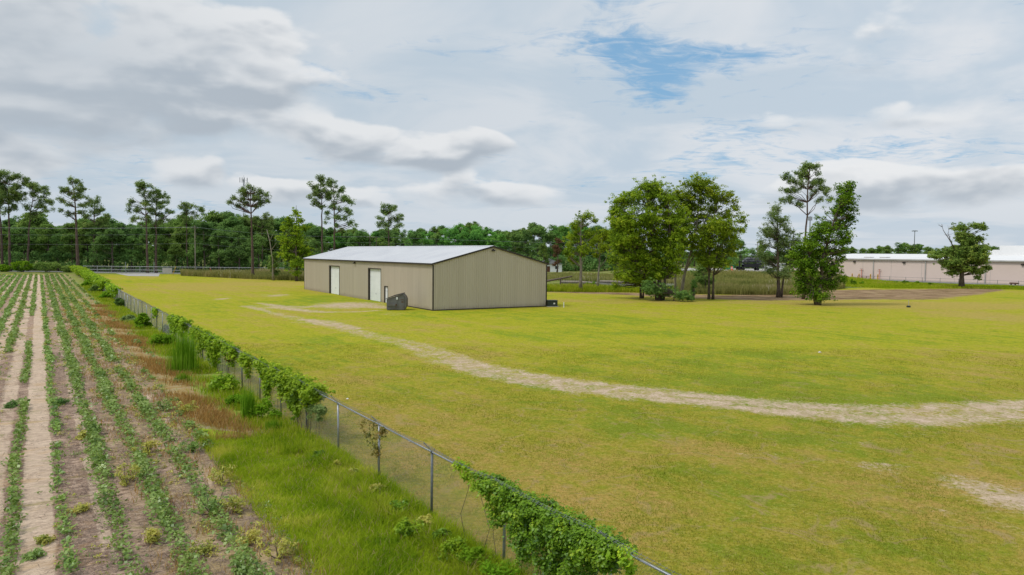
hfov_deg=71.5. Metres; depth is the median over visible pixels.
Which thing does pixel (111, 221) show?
broadleaf tree
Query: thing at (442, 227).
broadleaf tree
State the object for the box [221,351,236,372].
climbing vine
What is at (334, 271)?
overhead door
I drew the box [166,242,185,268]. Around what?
broadleaf tree
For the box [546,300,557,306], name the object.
utility cabinet
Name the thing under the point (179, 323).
climbing vine
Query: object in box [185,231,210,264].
broadleaf tree
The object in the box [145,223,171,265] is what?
broadleaf tree
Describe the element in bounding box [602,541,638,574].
climbing vine
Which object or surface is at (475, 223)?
broadleaf tree
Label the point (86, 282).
shrub
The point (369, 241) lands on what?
broadleaf tree
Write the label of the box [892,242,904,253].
broadleaf tree
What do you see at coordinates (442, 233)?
broadleaf tree
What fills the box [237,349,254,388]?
climbing vine
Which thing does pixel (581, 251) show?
pecan tree
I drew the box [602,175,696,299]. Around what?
pecan tree
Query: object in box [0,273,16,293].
crop row
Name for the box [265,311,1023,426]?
dirt track
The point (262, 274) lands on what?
tall weeds
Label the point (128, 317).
shrub
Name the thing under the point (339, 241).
broadleaf tree
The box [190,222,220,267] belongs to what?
broadleaf tree
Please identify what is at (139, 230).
broadleaf tree
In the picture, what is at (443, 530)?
shrub
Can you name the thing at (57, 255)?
broadleaf tree
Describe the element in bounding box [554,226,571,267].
broadleaf tree
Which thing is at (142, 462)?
crop row
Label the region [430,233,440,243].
broadleaf tree
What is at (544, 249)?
broadleaf tree
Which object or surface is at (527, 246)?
broadleaf tree
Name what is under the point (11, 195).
pine tree
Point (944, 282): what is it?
service road
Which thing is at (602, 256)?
broadleaf tree
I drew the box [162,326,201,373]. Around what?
tall grass
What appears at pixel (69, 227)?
broadleaf tree
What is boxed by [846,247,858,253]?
broadleaf tree
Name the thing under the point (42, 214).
broadleaf tree
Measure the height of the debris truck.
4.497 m
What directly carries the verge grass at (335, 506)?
on the ground at (861, 320)
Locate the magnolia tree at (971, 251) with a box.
[927,221,992,286]
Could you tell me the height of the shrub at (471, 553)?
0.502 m
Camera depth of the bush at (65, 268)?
202.24 m
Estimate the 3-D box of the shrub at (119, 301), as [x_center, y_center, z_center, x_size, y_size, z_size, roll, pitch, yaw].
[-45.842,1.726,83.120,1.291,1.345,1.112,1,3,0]
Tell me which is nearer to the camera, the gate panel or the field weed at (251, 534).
the field weed at (251, 534)
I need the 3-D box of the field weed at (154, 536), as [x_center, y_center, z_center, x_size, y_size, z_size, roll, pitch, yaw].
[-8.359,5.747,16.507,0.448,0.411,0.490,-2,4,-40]
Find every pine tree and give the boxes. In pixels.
[0,169,30,270]
[0,204,3,263]
[21,181,54,265]
[55,175,93,264]
[81,195,111,270]
[125,179,158,272]
[147,187,174,272]
[176,200,204,268]
[226,182,271,274]
[246,212,275,268]
[306,174,332,252]
[324,178,358,249]
[375,202,404,245]
[778,160,833,298]
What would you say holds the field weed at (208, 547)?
on the crop field soil
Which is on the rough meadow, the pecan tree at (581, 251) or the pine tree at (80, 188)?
the pine tree at (80, 188)
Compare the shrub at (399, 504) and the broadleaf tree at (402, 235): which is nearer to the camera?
the shrub at (399, 504)
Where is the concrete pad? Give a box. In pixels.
[116,273,159,275]
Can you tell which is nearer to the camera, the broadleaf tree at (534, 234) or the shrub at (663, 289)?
the shrub at (663, 289)
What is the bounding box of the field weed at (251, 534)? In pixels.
[235,521,262,545]
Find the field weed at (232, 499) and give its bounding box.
[217,495,247,512]
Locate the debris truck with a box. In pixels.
[735,257,772,269]
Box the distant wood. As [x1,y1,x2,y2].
[113,245,896,262]
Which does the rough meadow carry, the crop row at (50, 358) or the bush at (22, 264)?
the bush at (22, 264)
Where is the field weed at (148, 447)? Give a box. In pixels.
[130,440,161,455]
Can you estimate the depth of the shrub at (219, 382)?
33.95 m
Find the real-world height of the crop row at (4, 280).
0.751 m
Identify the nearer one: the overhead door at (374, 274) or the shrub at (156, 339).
the shrub at (156, 339)
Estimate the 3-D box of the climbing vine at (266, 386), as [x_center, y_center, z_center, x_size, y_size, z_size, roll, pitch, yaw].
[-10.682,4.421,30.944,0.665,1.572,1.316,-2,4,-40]
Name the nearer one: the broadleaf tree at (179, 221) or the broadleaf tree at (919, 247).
the broadleaf tree at (179, 221)
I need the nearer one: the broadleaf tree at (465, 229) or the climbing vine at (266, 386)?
the climbing vine at (266, 386)
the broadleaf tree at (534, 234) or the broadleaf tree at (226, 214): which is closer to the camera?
the broadleaf tree at (226, 214)
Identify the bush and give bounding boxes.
[0,264,11,271]
[10,260,32,271]
[33,261,60,271]
[59,265,72,272]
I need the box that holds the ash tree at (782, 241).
[755,201,801,297]
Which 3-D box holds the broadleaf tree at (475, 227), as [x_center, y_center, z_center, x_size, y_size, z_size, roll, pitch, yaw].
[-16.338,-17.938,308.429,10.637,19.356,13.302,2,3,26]
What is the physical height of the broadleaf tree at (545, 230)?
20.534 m
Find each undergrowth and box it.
[0,249,317,271]
[521,254,626,271]
[628,252,780,268]
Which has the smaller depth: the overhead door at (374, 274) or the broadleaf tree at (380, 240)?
the overhead door at (374, 274)
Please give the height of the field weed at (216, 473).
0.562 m
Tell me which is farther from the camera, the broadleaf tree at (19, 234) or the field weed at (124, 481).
the broadleaf tree at (19, 234)
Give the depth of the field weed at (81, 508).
18.33 m
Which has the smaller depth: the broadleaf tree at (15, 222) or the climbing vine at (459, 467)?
the climbing vine at (459, 467)
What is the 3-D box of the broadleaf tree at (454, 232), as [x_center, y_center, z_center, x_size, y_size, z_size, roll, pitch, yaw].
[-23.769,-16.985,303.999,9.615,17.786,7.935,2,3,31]
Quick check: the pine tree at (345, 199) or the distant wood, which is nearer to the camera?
the pine tree at (345, 199)
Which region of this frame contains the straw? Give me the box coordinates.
[0,348,330,574]
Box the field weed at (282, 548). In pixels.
[256,536,300,565]
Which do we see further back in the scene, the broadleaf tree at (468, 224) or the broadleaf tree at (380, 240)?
the broadleaf tree at (468, 224)
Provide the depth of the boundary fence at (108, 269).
201.00 m
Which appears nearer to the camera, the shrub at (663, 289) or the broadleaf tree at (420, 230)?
the shrub at (663, 289)
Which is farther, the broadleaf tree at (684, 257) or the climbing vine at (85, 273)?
the broadleaf tree at (684, 257)
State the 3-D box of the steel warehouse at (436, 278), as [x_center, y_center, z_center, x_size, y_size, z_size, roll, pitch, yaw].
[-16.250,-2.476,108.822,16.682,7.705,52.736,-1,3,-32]
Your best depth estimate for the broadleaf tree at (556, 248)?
239.40 m
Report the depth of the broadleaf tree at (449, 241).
278.11 m
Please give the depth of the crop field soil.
21.37 m
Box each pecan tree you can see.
[562,210,598,288]
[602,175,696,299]
[605,238,650,297]
[665,171,740,297]
[686,211,749,299]
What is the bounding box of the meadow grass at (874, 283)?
[842,275,1023,289]
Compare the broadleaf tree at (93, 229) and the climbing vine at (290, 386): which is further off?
the broadleaf tree at (93, 229)
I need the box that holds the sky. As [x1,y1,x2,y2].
[0,0,1023,255]
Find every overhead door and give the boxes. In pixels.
[329,265,339,294]
[368,268,380,301]
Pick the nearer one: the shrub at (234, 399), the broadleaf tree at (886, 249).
the shrub at (234, 399)
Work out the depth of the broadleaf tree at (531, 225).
322.76 m
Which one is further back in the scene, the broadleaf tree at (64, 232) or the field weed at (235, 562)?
the broadleaf tree at (64, 232)
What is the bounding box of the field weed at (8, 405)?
[2,399,19,408]
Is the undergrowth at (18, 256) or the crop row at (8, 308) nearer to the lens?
the crop row at (8, 308)
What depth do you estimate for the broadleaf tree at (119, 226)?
233.36 m
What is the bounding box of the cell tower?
[242,177,247,214]
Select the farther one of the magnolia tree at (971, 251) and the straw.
the magnolia tree at (971, 251)
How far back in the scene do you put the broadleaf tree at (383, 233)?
303.74 m
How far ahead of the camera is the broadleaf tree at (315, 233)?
236.38 m
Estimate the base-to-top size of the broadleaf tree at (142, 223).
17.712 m
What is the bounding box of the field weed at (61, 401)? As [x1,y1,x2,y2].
[50,397,69,405]
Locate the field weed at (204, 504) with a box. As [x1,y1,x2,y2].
[186,485,229,515]
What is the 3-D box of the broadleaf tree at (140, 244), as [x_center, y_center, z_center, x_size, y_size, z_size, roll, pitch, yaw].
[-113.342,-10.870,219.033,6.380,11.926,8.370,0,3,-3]
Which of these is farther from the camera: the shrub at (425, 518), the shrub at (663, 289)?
the shrub at (663, 289)
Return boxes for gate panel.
[162,268,171,273]
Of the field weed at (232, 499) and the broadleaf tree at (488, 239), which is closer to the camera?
the field weed at (232, 499)
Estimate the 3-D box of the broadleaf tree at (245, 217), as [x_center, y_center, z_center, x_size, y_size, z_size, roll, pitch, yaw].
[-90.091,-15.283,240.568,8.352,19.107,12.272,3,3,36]
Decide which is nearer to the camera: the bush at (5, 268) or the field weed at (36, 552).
the field weed at (36, 552)
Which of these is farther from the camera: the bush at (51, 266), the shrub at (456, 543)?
the bush at (51, 266)
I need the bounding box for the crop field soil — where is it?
[0,275,328,574]
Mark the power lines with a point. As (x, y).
(248, 232)
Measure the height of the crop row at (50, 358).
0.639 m
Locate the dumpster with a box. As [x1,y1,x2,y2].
[386,292,407,309]
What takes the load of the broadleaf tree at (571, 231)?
on the rough meadow
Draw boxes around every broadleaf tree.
[0,224,14,257]
[0,231,14,257]
[2,218,17,226]
[3,230,29,260]
[7,226,44,260]
[10,215,29,255]
[11,212,50,252]
[18,211,52,265]
[27,226,41,269]
[33,222,58,258]
[41,233,68,270]
[53,227,71,259]
[56,233,85,263]
[58,221,88,249]
[67,220,95,267]
[84,225,105,270]
[86,216,117,266]
[90,228,126,271]
[107,222,137,253]
[110,240,129,270]
[120,227,140,267]
[124,236,140,271]
[129,225,149,260]
[133,233,152,271]
[136,221,150,267]
[144,223,168,271]
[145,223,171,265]
[151,224,184,265]
[164,225,193,268]
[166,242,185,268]
[167,218,185,261]
[171,213,199,247]
[184,220,207,267]
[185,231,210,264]
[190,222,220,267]
[197,210,223,224]
[205,221,227,260]
[205,226,228,269]
[208,230,230,269]
[217,210,234,266]
[217,224,250,269]
[220,216,243,263]
[221,227,241,268]
[229,214,255,261]
[234,226,256,270]
[240,234,267,268]
[246,221,275,260]
[254,219,281,267]
[261,231,278,254]
[272,216,292,263]
[272,228,294,266]
[274,221,287,251]
[299,236,320,261]
[300,230,315,247]
[305,222,319,239]
[306,227,326,253]
[307,239,319,255]
[314,240,329,252]
[324,227,335,250]
[325,232,346,249]
[335,227,347,248]
[340,231,356,248]
[345,230,370,246]
[363,234,375,245]
[370,231,378,245]
[377,236,387,245]
[378,229,395,245]
[384,231,401,244]
[387,234,400,245]
[391,228,400,245]
[398,229,407,245]
[404,231,423,245]
[405,238,422,245]
[406,228,428,245]
[418,231,432,245]
[424,232,440,245]
[427,226,441,245]
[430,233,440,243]
[437,225,448,245]
[439,228,449,245]
[440,229,456,245]
[447,223,463,235]
[451,227,466,245]
[453,225,469,244]
[458,222,473,245]
[459,230,473,245]
[465,224,485,244]
[466,228,485,245]
[471,221,482,227]
[481,230,499,245]
[482,227,493,245]
[490,233,512,249]
[497,231,509,248]
[506,229,518,251]
[509,232,523,252]
[516,228,532,255]
[517,229,538,257]
[523,228,539,252]
[527,222,544,244]
[529,225,545,258]
[533,224,547,258]
[538,242,548,262]
[542,231,559,258]
[543,224,564,258]
[551,237,561,272]
[554,225,577,258]
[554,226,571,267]
[565,230,587,270]
[577,237,595,261]
[588,225,607,268]
[597,241,611,270]
[604,228,624,266]
[682,241,687,266]
[735,240,744,263]
[748,247,758,268]
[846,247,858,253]
[857,248,869,253]
[867,247,877,253]
[874,245,882,253]
[881,245,893,253]
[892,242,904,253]
[897,242,908,253]
[906,244,918,253]
[916,244,923,253]
[919,246,934,253]
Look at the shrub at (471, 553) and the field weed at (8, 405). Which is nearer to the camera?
the shrub at (471, 553)
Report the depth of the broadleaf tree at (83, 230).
220.01 m
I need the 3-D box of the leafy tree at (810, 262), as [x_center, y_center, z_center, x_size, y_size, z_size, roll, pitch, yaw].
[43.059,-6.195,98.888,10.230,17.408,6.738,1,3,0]
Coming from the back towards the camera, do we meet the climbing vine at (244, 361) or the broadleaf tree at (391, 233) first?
the broadleaf tree at (391, 233)
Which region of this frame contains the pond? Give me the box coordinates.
[562,280,680,286]
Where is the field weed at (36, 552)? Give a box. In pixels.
[20,544,46,560]
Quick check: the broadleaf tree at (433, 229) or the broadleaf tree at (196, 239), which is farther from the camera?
the broadleaf tree at (433, 229)
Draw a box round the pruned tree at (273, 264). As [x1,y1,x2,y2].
[267,231,280,279]
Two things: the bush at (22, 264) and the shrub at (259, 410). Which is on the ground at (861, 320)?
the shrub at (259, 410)
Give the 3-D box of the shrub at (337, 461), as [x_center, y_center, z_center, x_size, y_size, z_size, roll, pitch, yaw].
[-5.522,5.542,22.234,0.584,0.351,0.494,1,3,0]
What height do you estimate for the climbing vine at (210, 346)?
2.116 m
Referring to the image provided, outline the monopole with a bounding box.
[808,216,811,238]
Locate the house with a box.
[544,259,561,271]
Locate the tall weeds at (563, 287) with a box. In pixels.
[547,282,676,292]
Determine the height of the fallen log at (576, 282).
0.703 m
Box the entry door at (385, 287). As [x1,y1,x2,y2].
[384,286,387,302]
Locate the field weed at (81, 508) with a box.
[67,502,92,513]
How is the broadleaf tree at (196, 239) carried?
on the rough meadow
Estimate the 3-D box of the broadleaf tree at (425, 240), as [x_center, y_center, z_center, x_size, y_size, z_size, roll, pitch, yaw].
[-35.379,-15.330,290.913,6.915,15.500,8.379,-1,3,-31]
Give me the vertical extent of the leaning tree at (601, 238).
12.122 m
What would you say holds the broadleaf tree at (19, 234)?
on the rough meadow
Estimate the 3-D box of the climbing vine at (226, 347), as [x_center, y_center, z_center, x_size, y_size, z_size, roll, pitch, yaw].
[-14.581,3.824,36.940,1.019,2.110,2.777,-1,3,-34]
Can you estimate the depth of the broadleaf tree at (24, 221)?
230.62 m
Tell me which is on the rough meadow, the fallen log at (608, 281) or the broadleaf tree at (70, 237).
the broadleaf tree at (70, 237)
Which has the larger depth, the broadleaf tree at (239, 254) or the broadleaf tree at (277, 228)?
the broadleaf tree at (277, 228)
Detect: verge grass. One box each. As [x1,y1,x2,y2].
[80,285,333,459]
[195,431,539,574]
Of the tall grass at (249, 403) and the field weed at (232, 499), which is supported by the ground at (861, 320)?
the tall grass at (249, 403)
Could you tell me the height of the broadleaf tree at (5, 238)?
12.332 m
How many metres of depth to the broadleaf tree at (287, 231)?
223.48 m
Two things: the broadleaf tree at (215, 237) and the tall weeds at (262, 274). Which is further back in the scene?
the broadleaf tree at (215, 237)
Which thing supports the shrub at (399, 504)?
on the ground at (861, 320)
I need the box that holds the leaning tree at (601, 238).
[588,226,615,285]
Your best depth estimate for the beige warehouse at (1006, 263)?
206.87 m
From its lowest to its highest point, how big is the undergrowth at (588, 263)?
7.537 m
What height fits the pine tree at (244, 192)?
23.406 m
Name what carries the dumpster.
on the ground at (861, 320)
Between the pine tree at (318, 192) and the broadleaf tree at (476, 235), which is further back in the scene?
the broadleaf tree at (476, 235)
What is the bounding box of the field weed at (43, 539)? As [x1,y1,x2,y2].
[33,534,56,545]
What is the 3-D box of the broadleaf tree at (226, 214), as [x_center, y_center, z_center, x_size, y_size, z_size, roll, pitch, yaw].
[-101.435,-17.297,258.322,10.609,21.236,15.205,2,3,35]
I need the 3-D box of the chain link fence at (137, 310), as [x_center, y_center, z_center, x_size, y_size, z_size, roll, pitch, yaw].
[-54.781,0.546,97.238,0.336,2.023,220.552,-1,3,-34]
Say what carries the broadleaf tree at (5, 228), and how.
on the rough meadow
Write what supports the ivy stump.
on the ground at (861, 320)
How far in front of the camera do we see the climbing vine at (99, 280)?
109.86 m
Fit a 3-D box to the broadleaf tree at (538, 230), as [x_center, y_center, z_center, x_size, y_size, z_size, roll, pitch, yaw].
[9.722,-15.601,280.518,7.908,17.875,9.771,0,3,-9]
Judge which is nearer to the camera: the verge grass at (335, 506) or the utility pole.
the verge grass at (335, 506)
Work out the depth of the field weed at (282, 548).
15.64 m
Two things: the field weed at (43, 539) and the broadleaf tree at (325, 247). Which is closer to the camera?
the field weed at (43, 539)
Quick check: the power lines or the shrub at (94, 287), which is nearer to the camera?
the shrub at (94, 287)
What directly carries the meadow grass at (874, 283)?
on the rough meadow
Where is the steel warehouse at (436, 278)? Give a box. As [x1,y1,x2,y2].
[303,245,548,310]
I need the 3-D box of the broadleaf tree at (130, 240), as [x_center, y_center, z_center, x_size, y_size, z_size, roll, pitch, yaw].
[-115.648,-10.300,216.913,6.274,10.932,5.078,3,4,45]
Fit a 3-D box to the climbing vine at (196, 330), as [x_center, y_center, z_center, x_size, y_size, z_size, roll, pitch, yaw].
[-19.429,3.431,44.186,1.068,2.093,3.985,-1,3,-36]
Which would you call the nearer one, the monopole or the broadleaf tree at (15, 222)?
the broadleaf tree at (15, 222)
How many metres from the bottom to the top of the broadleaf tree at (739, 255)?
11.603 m
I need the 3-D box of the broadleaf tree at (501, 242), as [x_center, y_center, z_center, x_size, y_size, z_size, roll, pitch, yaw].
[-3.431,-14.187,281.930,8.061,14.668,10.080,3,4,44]
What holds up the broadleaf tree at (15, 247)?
on the rough meadow
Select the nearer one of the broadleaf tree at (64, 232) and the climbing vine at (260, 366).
the climbing vine at (260, 366)
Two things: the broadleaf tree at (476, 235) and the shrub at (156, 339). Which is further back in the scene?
the broadleaf tree at (476, 235)
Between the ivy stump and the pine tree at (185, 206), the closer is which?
the ivy stump
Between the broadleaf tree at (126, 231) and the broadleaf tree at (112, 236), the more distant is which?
the broadleaf tree at (126, 231)
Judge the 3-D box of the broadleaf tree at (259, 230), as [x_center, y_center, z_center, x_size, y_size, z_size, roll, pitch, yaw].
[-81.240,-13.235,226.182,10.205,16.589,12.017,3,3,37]
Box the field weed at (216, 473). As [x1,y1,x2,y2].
[207,464,238,485]
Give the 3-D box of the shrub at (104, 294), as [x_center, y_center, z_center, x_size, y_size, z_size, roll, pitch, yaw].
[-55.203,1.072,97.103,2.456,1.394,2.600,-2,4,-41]
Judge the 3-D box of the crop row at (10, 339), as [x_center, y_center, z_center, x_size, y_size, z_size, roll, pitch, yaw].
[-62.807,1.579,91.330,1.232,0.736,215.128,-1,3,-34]
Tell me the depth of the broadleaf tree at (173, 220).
236.29 m
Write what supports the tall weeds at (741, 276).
on the rough meadow
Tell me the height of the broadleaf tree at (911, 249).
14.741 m
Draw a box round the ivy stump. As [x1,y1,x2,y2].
[689,278,697,297]
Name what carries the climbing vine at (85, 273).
attached to the chain link fence at (137, 310)
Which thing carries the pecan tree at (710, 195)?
on the ground at (861, 320)
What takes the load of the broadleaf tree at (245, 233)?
on the rough meadow
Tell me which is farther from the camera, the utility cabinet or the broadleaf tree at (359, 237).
the broadleaf tree at (359, 237)
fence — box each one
[82,277,680,574]
[83,262,284,273]
[859,275,1023,285]
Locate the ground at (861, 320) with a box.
[1,274,1023,574]
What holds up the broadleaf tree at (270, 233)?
on the rough meadow
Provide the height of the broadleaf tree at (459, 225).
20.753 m
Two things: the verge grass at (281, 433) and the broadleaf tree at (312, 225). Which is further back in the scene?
the broadleaf tree at (312, 225)
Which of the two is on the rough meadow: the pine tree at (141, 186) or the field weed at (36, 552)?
the pine tree at (141, 186)
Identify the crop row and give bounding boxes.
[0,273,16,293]
[0,274,10,286]
[0,274,22,307]
[0,274,27,335]
[0,274,37,574]
[4,273,32,352]
[39,274,85,574]
[44,273,152,574]
[50,274,211,574]
[55,273,274,574]
[60,274,214,450]
[66,274,180,380]
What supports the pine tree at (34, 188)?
on the rough meadow
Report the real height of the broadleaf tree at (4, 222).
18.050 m
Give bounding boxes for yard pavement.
[681,268,788,270]
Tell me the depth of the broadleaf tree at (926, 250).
413.55 m
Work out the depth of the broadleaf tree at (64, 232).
235.41 m
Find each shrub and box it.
[80,279,92,285]
[88,284,102,290]
[98,291,117,298]
[113,298,124,305]
[120,314,135,321]
[133,312,153,328]
[146,333,175,344]
[206,371,240,391]
[225,393,245,405]
[245,396,285,418]
[310,450,324,460]
[329,459,342,469]
[347,468,358,474]
[366,482,386,493]
[389,498,409,514]
[394,516,428,536]
[414,514,434,530]
[432,528,454,543]
[438,535,466,563]
[455,544,486,567]
[479,556,521,574]
[640,277,694,300]
[689,260,716,287]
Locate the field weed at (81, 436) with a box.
[75,429,86,439]
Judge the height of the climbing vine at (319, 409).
1.523 m
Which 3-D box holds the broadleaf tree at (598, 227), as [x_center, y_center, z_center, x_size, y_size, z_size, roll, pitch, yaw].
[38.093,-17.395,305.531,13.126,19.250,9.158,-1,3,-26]
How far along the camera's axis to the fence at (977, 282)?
184.12 m
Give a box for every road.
[8,271,180,272]
[878,279,1023,285]
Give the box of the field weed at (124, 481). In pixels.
[113,462,140,486]
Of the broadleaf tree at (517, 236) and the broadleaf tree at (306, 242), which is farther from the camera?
the broadleaf tree at (517, 236)
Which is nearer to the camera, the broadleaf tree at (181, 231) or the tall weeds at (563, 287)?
the tall weeds at (563, 287)
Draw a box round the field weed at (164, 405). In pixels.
[151,396,179,411]
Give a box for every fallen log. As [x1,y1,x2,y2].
[547,276,571,284]
[561,281,596,283]
[600,280,623,282]
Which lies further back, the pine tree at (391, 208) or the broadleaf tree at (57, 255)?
the broadleaf tree at (57, 255)
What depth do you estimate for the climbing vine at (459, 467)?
16.34 m
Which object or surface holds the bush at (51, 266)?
on the rough meadow
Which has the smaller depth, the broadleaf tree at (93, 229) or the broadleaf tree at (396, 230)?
the broadleaf tree at (93, 229)
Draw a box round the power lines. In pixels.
[0,227,597,255]
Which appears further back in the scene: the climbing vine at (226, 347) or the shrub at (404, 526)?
the climbing vine at (226, 347)
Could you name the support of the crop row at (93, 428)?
on the crop field soil
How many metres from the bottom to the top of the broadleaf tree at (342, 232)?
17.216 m
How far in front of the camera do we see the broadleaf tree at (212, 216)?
249.65 m
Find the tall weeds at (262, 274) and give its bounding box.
[179,268,303,280]
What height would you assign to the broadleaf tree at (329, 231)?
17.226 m
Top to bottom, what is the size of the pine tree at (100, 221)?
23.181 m
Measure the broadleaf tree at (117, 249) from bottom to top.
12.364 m
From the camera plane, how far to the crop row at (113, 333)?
37.58 m
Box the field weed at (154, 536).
[141,527,161,543]
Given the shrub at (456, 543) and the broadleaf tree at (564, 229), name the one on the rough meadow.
the broadleaf tree at (564, 229)
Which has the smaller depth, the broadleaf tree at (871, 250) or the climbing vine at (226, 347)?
the climbing vine at (226, 347)
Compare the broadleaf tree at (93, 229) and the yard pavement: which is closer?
the broadleaf tree at (93, 229)
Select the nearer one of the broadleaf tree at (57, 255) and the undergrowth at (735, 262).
the broadleaf tree at (57, 255)
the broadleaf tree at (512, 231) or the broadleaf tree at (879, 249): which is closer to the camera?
the broadleaf tree at (512, 231)
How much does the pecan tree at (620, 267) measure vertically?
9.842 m
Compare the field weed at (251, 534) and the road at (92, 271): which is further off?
the road at (92, 271)
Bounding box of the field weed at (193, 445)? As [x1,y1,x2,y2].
[179,440,199,452]
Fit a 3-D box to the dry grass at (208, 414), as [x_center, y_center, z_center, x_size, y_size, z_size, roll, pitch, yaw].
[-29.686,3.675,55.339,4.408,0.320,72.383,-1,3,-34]
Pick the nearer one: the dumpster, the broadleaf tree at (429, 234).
the dumpster
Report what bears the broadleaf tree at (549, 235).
on the rough meadow
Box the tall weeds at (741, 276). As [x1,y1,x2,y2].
[547,268,841,283]
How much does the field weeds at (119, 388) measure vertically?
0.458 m
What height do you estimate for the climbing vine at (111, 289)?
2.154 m
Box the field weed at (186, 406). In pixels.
[172,400,198,415]
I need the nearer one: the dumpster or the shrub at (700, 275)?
the dumpster
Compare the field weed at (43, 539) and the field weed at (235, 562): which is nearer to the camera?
the field weed at (235, 562)
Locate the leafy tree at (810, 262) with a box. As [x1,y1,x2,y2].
[784,180,861,304]
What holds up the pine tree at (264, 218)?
on the rough meadow
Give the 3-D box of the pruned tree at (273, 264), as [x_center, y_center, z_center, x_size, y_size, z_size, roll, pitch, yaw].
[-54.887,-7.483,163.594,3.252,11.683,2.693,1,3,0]
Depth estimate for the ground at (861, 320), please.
31.93 m
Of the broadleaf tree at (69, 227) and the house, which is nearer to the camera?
the broadleaf tree at (69, 227)
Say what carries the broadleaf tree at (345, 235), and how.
on the rough meadow
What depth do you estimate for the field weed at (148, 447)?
23.68 m
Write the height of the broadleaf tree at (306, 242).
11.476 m
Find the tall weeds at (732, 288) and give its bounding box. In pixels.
[676,280,845,294]
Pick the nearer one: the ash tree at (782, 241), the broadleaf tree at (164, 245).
the ash tree at (782, 241)
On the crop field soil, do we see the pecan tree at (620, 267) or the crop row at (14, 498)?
the crop row at (14, 498)
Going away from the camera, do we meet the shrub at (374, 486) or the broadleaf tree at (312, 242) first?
the shrub at (374, 486)
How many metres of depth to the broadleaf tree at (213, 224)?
232.99 m
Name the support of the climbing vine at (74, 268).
attached to the chain link fence at (137, 310)
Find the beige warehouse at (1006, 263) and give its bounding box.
[791,245,1023,284]
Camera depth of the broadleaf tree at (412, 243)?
296.74 m
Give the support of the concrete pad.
on the ground at (861, 320)
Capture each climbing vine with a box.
[68,265,89,275]
[77,269,96,279]
[88,274,111,289]
[104,282,123,297]
[150,307,159,328]
[166,313,176,336]
[171,315,193,337]
[188,325,210,355]
[199,331,225,373]
[217,340,240,379]
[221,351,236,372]
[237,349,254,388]
[248,355,276,397]
[258,372,272,401]
[261,363,335,435]
[286,395,303,426]
[298,398,328,432]
[356,419,386,474]
[452,457,492,547]
[472,473,637,574]
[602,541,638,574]
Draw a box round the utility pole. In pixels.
[194,225,195,269]
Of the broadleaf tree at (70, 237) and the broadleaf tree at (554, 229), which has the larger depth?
the broadleaf tree at (554, 229)
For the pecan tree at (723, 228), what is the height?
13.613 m
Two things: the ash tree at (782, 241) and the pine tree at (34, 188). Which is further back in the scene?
the pine tree at (34, 188)
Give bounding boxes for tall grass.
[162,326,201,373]
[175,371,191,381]
[235,385,258,419]
[263,416,284,431]
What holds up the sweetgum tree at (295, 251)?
on the ground at (861, 320)
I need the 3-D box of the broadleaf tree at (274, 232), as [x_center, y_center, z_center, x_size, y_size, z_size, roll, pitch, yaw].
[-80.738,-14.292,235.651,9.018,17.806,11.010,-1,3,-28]
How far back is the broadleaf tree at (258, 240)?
202.69 m
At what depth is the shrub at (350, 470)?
21.21 m
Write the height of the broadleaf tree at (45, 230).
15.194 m
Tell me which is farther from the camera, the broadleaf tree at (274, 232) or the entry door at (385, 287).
the broadleaf tree at (274, 232)
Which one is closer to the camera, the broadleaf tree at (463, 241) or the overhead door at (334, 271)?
the overhead door at (334, 271)
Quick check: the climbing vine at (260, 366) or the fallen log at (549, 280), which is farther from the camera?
the fallen log at (549, 280)
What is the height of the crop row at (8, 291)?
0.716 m
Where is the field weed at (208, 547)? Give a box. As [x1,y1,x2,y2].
[187,539,218,557]
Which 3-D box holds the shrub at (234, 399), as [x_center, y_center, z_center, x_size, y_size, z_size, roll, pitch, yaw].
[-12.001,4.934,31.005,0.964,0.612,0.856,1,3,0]
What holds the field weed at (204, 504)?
on the crop field soil
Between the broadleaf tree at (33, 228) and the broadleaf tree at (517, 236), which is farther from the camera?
the broadleaf tree at (517, 236)
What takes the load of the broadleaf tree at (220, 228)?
on the rough meadow
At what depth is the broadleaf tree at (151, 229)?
215.96 m
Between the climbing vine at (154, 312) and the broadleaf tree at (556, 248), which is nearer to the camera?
the climbing vine at (154, 312)
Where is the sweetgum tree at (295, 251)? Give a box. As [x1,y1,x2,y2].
[274,207,315,280]
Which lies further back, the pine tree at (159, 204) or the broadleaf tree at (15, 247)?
the broadleaf tree at (15, 247)
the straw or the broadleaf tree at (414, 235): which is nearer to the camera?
the straw
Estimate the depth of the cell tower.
357.77 m
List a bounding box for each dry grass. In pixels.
[89,304,301,440]
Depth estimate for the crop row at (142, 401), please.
22.74 m
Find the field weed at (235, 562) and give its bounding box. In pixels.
[229,555,255,574]
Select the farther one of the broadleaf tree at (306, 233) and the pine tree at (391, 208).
the broadleaf tree at (306, 233)
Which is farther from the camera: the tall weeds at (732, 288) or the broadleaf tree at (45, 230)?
the broadleaf tree at (45, 230)
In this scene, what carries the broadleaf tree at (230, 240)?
on the rough meadow
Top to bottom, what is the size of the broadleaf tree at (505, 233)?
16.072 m
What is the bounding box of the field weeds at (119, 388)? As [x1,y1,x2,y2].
[0,284,312,574]
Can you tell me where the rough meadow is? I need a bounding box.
[0,255,976,287]
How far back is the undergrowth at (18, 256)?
216.73 m
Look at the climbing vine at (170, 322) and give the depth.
52.28 m

